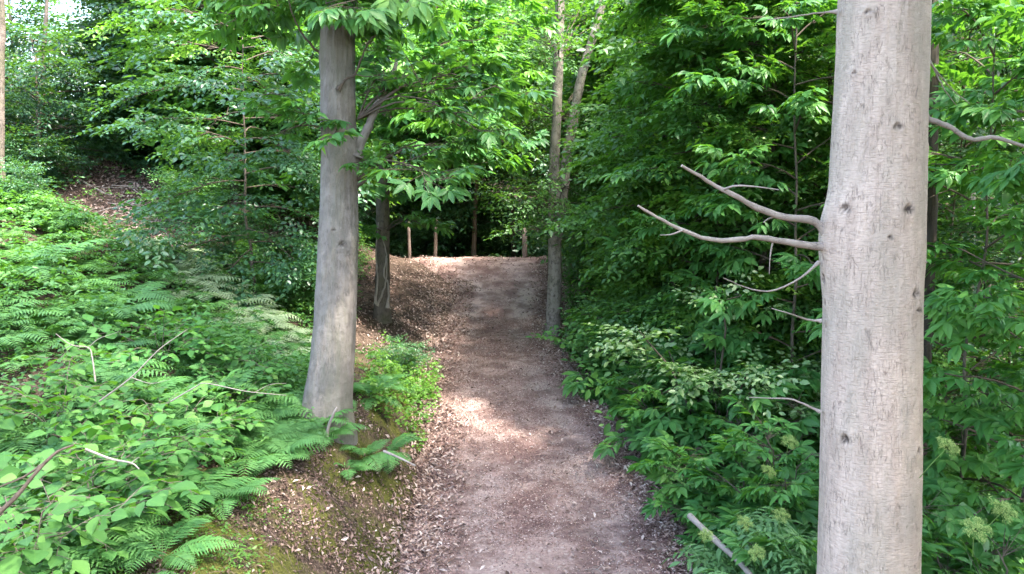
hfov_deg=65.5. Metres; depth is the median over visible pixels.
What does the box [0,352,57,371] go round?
fern
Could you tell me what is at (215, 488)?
fern
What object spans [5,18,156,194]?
young tree
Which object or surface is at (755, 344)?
chestnut sapling
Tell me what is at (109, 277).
fern
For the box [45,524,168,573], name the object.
fern
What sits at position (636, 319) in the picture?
chestnut sapling
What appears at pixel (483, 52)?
young tree
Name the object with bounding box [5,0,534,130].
sky
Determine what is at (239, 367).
fern
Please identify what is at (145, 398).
fern
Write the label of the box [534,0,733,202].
young tree
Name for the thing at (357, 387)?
fern
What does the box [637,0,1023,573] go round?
pale barked tree
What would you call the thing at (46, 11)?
slim tree
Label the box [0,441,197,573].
hazel shrub
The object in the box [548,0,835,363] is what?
young tree
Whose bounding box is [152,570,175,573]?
fern
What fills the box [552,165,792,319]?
beech shrub
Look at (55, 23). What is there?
young tree
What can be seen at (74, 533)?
fern
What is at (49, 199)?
undergrowth
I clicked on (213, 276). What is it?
fern
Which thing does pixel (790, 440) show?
elder flower head
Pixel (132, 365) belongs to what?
fern
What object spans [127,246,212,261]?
fern
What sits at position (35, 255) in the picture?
fern
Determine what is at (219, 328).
fern
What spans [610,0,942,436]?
young tree
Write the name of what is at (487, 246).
dark leaved shrub
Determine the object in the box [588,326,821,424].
chestnut sapling
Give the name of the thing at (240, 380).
fern
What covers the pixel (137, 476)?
hazel shrub
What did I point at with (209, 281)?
fern
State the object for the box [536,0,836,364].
young tree
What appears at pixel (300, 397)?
fern
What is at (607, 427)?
beech shrub
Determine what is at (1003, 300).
young tree
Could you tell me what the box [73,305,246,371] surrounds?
hazel shrub
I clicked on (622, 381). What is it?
chestnut sapling
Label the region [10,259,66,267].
fern
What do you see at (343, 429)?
fern
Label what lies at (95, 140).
dark leaved shrub
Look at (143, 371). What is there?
fern
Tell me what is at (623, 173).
young tree
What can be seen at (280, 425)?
fern
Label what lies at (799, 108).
young tree
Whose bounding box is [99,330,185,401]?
bare branch
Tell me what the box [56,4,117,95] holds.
woodland tree
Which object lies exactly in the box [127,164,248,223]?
leaved shrub
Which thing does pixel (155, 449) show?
fern
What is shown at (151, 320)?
fern
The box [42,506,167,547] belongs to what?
fern
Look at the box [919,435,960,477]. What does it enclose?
elder flower head
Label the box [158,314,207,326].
fern
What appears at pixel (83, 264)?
fern
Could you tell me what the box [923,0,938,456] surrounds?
slim tree
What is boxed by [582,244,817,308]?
beech shrub
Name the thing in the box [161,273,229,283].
fern
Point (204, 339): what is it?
fern
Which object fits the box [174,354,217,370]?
fern
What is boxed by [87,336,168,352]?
fern
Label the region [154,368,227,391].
fern
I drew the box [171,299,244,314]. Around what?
fern
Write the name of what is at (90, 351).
bare branch
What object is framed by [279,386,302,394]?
fern
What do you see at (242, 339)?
fern
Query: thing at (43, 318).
fern
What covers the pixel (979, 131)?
young tree
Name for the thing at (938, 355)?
young tree
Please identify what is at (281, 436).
fern
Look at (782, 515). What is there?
elder flower head
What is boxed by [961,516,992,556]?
elder flower head
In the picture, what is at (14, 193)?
fern
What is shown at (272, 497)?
leaf litter
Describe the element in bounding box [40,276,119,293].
fern
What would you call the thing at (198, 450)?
fern
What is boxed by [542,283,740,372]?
beech shrub
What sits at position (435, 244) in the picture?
wooden post
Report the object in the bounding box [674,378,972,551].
chestnut sapling
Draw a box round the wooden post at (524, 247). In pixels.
[522,228,526,256]
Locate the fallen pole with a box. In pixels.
[687,513,752,573]
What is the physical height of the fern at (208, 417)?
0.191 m
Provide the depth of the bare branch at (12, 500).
3.68 m
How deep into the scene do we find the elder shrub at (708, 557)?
6.84 m
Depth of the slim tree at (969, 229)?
14.95 m
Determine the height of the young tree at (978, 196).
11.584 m
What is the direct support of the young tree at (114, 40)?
on the ground
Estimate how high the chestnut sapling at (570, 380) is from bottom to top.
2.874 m
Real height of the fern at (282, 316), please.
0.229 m
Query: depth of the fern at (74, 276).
9.71 m
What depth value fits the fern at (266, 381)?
8.64 m
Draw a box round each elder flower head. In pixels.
[699,527,713,552]
[736,514,753,537]
[748,543,766,571]
[753,464,775,491]
[773,507,790,527]
[780,434,798,459]
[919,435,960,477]
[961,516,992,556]
[977,496,1018,537]
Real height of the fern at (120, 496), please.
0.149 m
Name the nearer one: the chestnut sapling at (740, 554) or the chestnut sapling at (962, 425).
the chestnut sapling at (740, 554)
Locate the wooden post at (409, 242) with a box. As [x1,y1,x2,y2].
[407,222,410,257]
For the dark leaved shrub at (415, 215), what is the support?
on the ground
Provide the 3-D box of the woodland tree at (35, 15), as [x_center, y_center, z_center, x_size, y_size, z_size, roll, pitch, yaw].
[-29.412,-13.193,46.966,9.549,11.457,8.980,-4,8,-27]
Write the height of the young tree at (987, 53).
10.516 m
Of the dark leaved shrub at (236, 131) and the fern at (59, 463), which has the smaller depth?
the fern at (59, 463)
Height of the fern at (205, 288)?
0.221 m
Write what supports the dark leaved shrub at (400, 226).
on the ground
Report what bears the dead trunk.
on the ground
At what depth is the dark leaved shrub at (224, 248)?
13.54 m
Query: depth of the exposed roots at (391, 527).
7.71 m
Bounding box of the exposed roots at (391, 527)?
[376,490,414,562]
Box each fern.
[0,192,30,198]
[0,196,57,210]
[0,227,38,241]
[0,241,48,251]
[0,244,89,281]
[0,246,43,261]
[0,270,47,281]
[0,271,33,285]
[0,290,65,304]
[0,299,56,321]
[0,305,47,318]
[0,305,66,330]
[0,317,42,335]
[0,326,57,345]
[0,337,72,356]
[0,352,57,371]
[0,400,48,419]
[0,417,71,454]
[0,423,61,452]
[0,432,108,496]
[0,439,135,474]
[0,449,81,485]
[0,518,110,564]
[0,522,120,573]
[2,239,116,268]
[8,202,68,211]
[8,434,98,466]
[8,483,96,523]
[9,212,94,218]
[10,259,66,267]
[11,470,98,502]
[12,249,90,262]
[13,220,92,229]
[14,304,84,342]
[15,306,83,320]
[15,321,100,341]
[16,222,84,232]
[16,456,149,489]
[17,458,91,480]
[24,204,91,211]
[29,216,99,223]
[32,240,75,247]
[32,278,111,287]
[33,231,99,242]
[36,273,89,285]
[39,293,125,311]
[39,367,170,409]
[40,259,115,272]
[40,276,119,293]
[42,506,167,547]
[45,311,126,330]
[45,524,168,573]
[46,324,100,344]
[46,372,138,404]
[48,388,127,410]
[49,274,143,292]
[49,446,134,472]
[51,318,127,338]
[51,389,156,443]
[53,358,175,380]
[56,295,182,327]
[61,349,162,386]
[62,279,141,293]
[63,288,127,301]
[63,333,164,360]
[66,288,139,300]
[66,374,157,393]
[69,261,128,273]
[69,418,190,455]
[70,453,187,484]
[71,428,179,462]
[72,216,111,227]
[72,494,180,545]
[74,251,155,264]
[74,313,142,338]
[74,417,150,442]
[80,281,177,305]
[86,479,176,505]
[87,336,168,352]
[90,387,170,419]
[92,367,196,408]
[93,344,168,360]
[95,515,237,573]
[104,333,169,347]
[110,238,184,247]
[110,265,180,283]
[119,245,192,256]
[119,376,229,407]
[121,401,203,418]
[126,315,181,331]
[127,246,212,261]
[127,249,188,258]
[129,257,196,269]
[134,417,204,447]
[135,291,215,303]
[135,325,190,336]
[135,384,233,414]
[135,462,265,518]
[139,256,202,267]
[140,266,215,278]
[144,276,244,288]
[145,275,227,285]
[147,258,219,270]
[150,376,245,414]
[152,445,211,461]
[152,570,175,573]
[153,296,193,309]
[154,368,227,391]
[155,280,231,292]
[157,336,235,355]
[157,404,266,438]
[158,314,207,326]
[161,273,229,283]
[162,350,271,375]
[162,383,238,400]
[163,265,224,274]
[164,270,224,284]
[165,287,237,301]
[165,319,232,328]
[166,289,233,302]
[167,295,214,306]
[168,477,278,517]
[169,344,260,374]
[170,283,239,298]
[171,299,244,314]
[171,322,237,337]
[171,413,272,444]
[172,311,219,321]
[172,368,259,413]
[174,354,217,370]
[174,358,253,375]
[177,390,252,407]
[178,311,225,318]
[181,306,249,321]
[183,432,328,476]
[184,305,271,322]
[186,402,273,430]
[190,304,248,319]
[191,314,287,327]
[194,409,264,425]
[197,284,254,297]
[197,294,270,308]
[198,405,279,429]
[202,406,301,439]
[208,292,282,314]
[208,307,245,312]
[208,309,280,318]
[213,318,276,336]
[218,302,283,315]
[219,371,286,387]
[224,385,299,413]
[224,425,305,453]
[225,435,308,464]
[226,318,294,329]
[226,320,300,333]
[227,308,287,323]
[227,330,263,344]
[228,377,288,399]
[231,420,318,457]
[232,390,314,419]
[233,311,303,328]
[234,311,282,329]
[237,337,294,345]
[237,434,331,477]
[243,329,310,351]
[247,328,290,341]
[250,323,300,334]
[250,336,311,359]
[252,330,312,341]
[255,359,295,399]
[260,414,350,432]
[261,325,312,339]
[263,395,327,446]
[267,354,309,385]
[268,386,303,398]
[269,344,309,357]
[272,340,308,355]
[272,409,356,431]
[274,418,339,441]
[279,353,357,377]
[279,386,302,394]
[281,328,311,340]
[287,416,369,446]
[333,459,374,478]
[340,439,408,469]
[353,382,371,410]
[356,374,404,410]
[366,374,411,390]
[379,433,423,473]
[397,379,422,395]
[551,341,583,357]
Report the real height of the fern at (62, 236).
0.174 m
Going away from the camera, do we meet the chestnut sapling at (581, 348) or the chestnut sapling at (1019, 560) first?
the chestnut sapling at (1019, 560)
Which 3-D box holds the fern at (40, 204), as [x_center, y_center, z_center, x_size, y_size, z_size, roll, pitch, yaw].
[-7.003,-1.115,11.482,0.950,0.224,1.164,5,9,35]
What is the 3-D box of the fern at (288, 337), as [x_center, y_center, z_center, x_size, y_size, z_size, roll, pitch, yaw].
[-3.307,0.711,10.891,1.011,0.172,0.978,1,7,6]
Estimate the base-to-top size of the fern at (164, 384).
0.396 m
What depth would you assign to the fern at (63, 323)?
8.30 m
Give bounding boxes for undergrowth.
[0,129,374,402]
[0,266,343,573]
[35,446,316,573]
[311,192,1023,287]
[354,329,444,450]
[561,253,986,542]
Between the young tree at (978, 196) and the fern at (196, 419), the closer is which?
the fern at (196, 419)
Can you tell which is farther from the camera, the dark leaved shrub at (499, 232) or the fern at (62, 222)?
the dark leaved shrub at (499, 232)
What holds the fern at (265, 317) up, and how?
on the ground
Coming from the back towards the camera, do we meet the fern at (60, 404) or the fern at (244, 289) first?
the fern at (244, 289)
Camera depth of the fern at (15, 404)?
7.23 m
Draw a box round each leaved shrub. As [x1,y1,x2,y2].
[0,155,56,209]
[5,52,67,135]
[5,76,126,156]
[5,78,55,155]
[5,120,100,191]
[6,70,73,129]
[42,89,151,159]
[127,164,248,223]
[168,203,315,290]
[169,87,314,165]
[197,127,320,217]
[206,237,363,314]
[358,207,425,243]
[359,215,439,257]
[362,333,434,379]
[390,223,459,257]
[394,205,442,225]
[454,230,520,256]
[477,210,531,253]
[478,192,534,237]
[482,225,544,256]
[506,211,576,257]
[582,266,820,426]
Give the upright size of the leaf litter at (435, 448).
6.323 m
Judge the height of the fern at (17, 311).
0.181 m
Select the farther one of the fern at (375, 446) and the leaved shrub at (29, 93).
the leaved shrub at (29, 93)
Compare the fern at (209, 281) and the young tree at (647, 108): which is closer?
the fern at (209, 281)
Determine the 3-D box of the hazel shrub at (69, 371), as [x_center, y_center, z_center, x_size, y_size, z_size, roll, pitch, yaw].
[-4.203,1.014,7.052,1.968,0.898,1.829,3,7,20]
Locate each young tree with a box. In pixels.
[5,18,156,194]
[5,47,68,109]
[24,0,268,166]
[30,0,158,115]
[35,0,368,162]
[42,0,356,186]
[65,0,393,308]
[70,0,319,219]
[95,0,418,211]
[223,21,422,219]
[358,0,537,257]
[372,0,573,256]
[403,0,587,258]
[514,0,709,255]
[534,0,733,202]
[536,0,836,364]
[543,3,732,289]
[548,0,835,354]
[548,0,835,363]
[569,4,833,253]
[598,0,832,382]
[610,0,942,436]
[646,43,1007,298]
[657,0,935,420]
[682,0,1022,375]
[770,0,1023,523]
[795,0,1023,573]
[804,0,1023,444]
[922,0,1023,573]
[924,0,1023,542]
[931,1,1023,481]
[937,9,1023,380]
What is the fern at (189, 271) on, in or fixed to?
on the ground
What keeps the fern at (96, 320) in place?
on the ground
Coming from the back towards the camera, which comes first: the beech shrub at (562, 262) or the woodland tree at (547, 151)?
the woodland tree at (547, 151)
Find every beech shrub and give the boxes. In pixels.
[526,279,821,418]
[540,228,730,327]
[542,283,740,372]
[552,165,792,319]
[560,303,934,470]
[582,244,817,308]
[723,400,1004,488]
[929,459,1021,523]
[936,347,1023,497]
[937,340,1023,488]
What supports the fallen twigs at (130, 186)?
on the ground
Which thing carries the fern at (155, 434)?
on the ground
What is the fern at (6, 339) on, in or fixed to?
on the ground
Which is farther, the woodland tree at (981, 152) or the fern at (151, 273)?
the woodland tree at (981, 152)
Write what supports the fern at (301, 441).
on the ground
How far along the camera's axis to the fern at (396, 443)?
8.81 m
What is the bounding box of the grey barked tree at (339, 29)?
[191,0,557,445]
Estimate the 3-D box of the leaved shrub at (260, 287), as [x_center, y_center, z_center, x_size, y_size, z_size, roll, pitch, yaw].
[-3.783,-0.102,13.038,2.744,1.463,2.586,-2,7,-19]
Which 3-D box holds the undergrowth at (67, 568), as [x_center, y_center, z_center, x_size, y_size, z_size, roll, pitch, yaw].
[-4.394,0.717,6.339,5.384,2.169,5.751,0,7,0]
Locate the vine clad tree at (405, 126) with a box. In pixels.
[261,0,564,323]
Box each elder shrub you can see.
[662,506,817,573]
[673,524,794,573]
[697,519,816,573]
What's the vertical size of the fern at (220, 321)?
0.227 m
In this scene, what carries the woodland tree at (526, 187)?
on the ground
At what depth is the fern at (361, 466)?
7.90 m
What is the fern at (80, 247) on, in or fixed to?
on the ground
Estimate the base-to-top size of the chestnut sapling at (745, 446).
2.264 m
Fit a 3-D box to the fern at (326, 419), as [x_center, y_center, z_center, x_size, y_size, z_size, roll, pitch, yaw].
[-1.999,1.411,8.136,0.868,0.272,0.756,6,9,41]
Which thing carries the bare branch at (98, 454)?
attached to the hazel shrub at (77, 503)
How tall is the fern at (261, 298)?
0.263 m
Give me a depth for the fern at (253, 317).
10.91 m
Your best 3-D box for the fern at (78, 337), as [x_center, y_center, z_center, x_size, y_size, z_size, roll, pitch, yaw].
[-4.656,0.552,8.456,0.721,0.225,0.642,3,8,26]
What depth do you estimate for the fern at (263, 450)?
7.26 m
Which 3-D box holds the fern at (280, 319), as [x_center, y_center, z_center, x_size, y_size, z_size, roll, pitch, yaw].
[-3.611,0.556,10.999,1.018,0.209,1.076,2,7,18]
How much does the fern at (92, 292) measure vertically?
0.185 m
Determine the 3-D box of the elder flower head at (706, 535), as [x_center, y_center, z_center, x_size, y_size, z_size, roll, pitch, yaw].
[1.501,2.015,6.264,0.134,0.295,0.140,17,43,15]
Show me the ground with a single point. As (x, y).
(392, 427)
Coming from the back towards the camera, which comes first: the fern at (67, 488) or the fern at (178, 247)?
the fern at (178, 247)
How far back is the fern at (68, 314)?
8.74 m
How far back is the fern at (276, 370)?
9.26 m
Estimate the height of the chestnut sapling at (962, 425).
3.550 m
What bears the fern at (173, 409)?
on the ground
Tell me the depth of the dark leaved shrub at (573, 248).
25.35 m
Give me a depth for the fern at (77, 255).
10.19 m
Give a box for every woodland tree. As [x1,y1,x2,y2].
[5,0,83,116]
[5,3,26,64]
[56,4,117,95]
[372,4,517,229]
[493,133,548,218]
[500,0,585,214]
[943,36,1023,284]
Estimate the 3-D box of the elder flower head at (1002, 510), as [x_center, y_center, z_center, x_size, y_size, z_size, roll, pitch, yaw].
[2.257,1.117,3.764,0.129,0.298,0.158,-7,41,-22]
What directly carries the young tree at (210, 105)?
on the ground
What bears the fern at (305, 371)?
on the ground
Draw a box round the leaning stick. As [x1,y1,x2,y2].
[325,407,337,437]
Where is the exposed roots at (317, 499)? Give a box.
[274,454,372,541]
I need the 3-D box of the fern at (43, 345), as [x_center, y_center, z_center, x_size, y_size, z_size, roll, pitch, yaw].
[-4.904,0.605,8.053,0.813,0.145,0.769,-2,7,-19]
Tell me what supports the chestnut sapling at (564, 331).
on the ground
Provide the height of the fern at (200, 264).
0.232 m
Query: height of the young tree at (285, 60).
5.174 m
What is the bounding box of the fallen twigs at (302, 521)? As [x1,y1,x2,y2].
[193,439,419,573]
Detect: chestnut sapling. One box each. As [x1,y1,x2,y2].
[560,300,790,411]
[562,320,590,358]
[566,326,669,402]
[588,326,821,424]
[592,358,820,472]
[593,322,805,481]
[605,346,750,428]
[615,305,651,352]
[620,362,818,505]
[626,408,818,530]
[641,415,819,555]
[644,298,933,457]
[644,393,936,562]
[647,407,951,513]
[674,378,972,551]
[677,453,977,573]
[682,408,995,485]
[921,510,1023,573]
[922,507,994,573]
[924,506,1018,573]
[926,529,1023,573]
[927,398,986,444]
[944,489,1023,567]
[993,538,1023,573]
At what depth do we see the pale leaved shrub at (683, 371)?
9.03 m
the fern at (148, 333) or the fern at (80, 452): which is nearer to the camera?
the fern at (80, 452)
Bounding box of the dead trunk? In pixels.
[29,146,109,194]
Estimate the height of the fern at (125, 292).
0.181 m
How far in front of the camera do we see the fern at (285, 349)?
10.56 m
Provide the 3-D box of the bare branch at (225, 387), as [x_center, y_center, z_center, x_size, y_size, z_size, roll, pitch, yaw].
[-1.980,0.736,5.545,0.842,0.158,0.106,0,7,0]
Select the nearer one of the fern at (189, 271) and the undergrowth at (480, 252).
the fern at (189, 271)
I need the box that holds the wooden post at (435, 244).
[433,220,437,256]
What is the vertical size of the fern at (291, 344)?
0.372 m
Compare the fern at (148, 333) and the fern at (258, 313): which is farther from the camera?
the fern at (258, 313)
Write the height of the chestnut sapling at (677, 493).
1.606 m
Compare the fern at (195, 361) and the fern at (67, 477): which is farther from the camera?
the fern at (195, 361)
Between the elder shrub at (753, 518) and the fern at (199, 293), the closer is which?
the elder shrub at (753, 518)
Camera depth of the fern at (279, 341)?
10.27 m
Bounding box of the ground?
[0,133,1023,573]
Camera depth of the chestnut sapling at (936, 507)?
8.35 m
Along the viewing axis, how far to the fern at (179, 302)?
10.63 m
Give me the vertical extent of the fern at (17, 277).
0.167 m
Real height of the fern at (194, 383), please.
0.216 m
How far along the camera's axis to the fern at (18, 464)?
6.23 m
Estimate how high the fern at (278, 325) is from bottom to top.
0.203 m
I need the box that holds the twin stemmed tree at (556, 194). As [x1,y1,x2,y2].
[455,0,659,341]
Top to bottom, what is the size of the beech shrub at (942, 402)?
3.531 m
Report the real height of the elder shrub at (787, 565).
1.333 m
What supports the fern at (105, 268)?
on the ground
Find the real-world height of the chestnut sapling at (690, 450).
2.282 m
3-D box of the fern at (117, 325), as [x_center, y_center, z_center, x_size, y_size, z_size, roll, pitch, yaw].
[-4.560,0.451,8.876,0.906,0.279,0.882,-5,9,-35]
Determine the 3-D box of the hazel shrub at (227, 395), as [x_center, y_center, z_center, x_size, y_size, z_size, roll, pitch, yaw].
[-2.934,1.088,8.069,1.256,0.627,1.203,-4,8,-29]
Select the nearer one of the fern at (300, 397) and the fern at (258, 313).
the fern at (300, 397)
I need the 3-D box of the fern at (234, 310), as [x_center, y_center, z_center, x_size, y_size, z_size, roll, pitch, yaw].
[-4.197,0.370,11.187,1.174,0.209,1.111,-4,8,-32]
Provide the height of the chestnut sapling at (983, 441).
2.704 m
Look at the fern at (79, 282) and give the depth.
9.71 m
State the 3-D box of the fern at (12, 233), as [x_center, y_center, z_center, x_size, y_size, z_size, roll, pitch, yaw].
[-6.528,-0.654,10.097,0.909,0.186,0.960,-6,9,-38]
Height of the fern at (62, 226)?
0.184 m
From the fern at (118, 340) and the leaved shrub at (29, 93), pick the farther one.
the leaved shrub at (29, 93)
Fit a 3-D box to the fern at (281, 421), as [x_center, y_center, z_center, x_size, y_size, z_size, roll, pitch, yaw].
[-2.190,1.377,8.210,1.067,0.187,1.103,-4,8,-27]
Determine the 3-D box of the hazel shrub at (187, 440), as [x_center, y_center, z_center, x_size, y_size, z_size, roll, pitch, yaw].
[-2.838,1.296,6.748,1.715,0.842,1.845,-6,9,-39]
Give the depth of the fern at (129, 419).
7.28 m
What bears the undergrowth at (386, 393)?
on the ground
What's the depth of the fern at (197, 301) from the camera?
10.89 m
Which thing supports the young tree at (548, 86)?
on the ground
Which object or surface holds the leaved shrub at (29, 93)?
on the ground
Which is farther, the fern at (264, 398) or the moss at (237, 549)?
the fern at (264, 398)
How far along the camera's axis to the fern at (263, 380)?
8.75 m
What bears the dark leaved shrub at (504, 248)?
on the ground
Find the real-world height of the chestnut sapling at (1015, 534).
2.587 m
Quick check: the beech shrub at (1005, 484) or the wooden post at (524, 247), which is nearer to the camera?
the beech shrub at (1005, 484)
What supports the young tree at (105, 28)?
on the ground
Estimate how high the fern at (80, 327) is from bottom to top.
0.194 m
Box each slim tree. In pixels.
[0,0,5,180]
[35,0,48,142]
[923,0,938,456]
[958,32,974,392]
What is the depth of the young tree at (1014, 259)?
11.25 m
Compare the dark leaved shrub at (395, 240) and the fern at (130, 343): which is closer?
the fern at (130, 343)
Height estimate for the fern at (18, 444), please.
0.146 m
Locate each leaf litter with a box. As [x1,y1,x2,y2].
[5,380,428,573]
[39,200,711,573]
[43,155,402,330]
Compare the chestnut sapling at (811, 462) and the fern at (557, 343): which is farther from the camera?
the fern at (557, 343)
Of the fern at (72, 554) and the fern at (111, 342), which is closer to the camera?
the fern at (72, 554)
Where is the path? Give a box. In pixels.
[398,257,690,573]
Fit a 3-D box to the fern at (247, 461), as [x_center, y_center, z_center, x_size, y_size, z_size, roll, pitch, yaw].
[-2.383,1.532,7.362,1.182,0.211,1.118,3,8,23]
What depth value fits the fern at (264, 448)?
7.50 m
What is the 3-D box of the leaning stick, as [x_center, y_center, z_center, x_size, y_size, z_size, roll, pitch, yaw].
[-1.783,1.354,7.841,0.159,0.368,0.046,4,8,27]
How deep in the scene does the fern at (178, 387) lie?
7.93 m
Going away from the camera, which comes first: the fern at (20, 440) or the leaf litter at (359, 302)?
the fern at (20, 440)
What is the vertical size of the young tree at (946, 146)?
10.079 m
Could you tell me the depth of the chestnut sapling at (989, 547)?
6.89 m
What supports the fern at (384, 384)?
on the ground
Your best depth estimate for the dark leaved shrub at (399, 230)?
27.17 m
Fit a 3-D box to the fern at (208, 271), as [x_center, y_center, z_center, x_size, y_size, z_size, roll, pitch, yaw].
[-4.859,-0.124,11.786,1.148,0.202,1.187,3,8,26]
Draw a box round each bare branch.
[0,444,73,514]
[56,332,116,381]
[85,448,139,468]
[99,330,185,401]
[170,383,285,401]
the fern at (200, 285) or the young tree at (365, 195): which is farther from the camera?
the young tree at (365, 195)
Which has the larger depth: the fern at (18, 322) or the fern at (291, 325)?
the fern at (291, 325)
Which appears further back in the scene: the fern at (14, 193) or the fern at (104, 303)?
the fern at (14, 193)
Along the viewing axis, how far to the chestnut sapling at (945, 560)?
6.72 m
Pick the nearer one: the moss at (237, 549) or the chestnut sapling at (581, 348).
the moss at (237, 549)
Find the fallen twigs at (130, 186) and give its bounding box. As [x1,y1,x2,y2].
[88,179,226,255]
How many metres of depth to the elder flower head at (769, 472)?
5.99 m
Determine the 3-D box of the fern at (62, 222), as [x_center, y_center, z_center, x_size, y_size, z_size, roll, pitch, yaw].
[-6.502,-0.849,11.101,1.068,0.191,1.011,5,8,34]
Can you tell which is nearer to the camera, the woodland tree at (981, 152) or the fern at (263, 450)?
the fern at (263, 450)
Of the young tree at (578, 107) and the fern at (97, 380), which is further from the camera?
the young tree at (578, 107)
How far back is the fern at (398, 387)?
10.53 m
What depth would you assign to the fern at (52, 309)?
8.32 m
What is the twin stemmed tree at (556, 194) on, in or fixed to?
on the ground
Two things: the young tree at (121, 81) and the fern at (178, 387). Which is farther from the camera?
the young tree at (121, 81)
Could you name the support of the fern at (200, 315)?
on the ground
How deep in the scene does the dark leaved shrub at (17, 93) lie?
19.59 m
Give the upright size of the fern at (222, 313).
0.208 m
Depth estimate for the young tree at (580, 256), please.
17.88 m
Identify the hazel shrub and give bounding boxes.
[0,338,174,450]
[0,413,234,544]
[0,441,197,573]
[69,368,277,483]
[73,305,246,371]
[176,339,299,395]
[177,359,291,424]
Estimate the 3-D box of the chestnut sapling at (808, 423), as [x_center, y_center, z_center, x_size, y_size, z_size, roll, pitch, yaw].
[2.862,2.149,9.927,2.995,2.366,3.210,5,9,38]
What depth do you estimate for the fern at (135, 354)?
8.57 m
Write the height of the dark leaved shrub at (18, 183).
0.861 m
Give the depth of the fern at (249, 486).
6.24 m
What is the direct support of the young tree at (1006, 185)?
on the ground
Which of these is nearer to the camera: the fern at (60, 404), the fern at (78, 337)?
the fern at (60, 404)
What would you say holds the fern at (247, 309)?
on the ground
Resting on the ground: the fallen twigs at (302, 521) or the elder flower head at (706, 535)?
the fallen twigs at (302, 521)
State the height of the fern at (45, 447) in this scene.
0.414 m
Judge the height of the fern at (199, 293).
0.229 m
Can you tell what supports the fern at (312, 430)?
on the ground
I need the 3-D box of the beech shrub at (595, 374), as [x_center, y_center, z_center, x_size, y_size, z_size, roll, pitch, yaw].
[2.715,1.393,12.159,4.964,3.380,4.755,-3,8,-23]
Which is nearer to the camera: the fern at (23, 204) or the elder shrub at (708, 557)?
the elder shrub at (708, 557)
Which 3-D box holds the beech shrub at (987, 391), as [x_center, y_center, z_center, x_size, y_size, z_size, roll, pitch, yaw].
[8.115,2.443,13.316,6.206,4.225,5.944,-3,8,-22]
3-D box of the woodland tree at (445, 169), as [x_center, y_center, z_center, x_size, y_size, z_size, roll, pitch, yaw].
[-2.759,-6.896,31.361,8.815,13.149,8.465,-5,8,-33]
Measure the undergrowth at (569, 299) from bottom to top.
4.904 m
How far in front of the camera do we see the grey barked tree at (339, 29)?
8.21 m
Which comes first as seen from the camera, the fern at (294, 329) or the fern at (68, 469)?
the fern at (68, 469)
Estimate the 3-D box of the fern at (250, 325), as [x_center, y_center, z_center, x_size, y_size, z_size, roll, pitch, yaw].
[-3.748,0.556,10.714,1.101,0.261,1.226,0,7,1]
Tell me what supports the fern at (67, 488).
on the ground
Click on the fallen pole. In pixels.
(692, 518)
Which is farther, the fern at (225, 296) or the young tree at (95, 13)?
the young tree at (95, 13)
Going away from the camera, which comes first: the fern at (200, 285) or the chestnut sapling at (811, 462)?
the chestnut sapling at (811, 462)
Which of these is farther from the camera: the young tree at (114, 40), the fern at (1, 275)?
the young tree at (114, 40)
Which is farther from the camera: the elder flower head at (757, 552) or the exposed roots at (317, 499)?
the exposed roots at (317, 499)
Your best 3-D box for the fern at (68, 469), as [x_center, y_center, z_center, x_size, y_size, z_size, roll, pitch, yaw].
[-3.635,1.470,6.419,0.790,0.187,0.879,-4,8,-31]
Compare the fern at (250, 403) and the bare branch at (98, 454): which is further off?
the fern at (250, 403)
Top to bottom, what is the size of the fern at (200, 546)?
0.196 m
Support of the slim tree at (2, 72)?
on the ground
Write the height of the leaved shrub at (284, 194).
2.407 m
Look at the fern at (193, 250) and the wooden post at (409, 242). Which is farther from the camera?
the wooden post at (409, 242)
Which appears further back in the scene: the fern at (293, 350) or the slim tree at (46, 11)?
the slim tree at (46, 11)
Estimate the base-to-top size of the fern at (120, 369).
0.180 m
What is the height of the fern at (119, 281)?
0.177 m
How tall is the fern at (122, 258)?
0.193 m
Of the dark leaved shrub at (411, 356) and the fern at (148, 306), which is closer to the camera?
the fern at (148, 306)
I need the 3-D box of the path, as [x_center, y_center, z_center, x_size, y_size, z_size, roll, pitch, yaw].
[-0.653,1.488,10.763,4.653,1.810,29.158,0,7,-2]
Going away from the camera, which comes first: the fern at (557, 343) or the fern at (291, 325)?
the fern at (291, 325)
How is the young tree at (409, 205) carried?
on the ground
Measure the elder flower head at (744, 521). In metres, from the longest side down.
0.298 x 0.158 x 0.129 m
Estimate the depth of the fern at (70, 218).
11.43 m
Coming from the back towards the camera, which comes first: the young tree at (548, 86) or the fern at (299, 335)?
the young tree at (548, 86)
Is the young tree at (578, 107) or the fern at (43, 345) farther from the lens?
the young tree at (578, 107)
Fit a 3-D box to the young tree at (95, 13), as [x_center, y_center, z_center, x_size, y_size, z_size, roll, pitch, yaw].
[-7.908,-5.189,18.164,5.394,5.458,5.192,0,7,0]
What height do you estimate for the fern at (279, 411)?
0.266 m
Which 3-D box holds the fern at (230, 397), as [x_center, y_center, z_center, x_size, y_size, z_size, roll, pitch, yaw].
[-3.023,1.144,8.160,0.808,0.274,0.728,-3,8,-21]
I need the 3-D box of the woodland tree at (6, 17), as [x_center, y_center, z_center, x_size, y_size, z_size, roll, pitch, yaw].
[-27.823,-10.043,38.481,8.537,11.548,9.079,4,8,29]
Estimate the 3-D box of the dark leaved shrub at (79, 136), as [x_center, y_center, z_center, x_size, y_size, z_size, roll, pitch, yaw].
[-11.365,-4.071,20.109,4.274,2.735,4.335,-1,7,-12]
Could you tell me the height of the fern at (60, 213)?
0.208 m
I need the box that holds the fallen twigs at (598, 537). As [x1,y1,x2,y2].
[553,468,680,573]
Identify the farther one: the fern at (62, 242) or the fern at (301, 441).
the fern at (62, 242)
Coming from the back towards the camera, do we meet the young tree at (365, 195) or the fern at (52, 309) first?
the young tree at (365, 195)
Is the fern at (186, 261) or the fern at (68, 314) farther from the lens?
the fern at (186, 261)

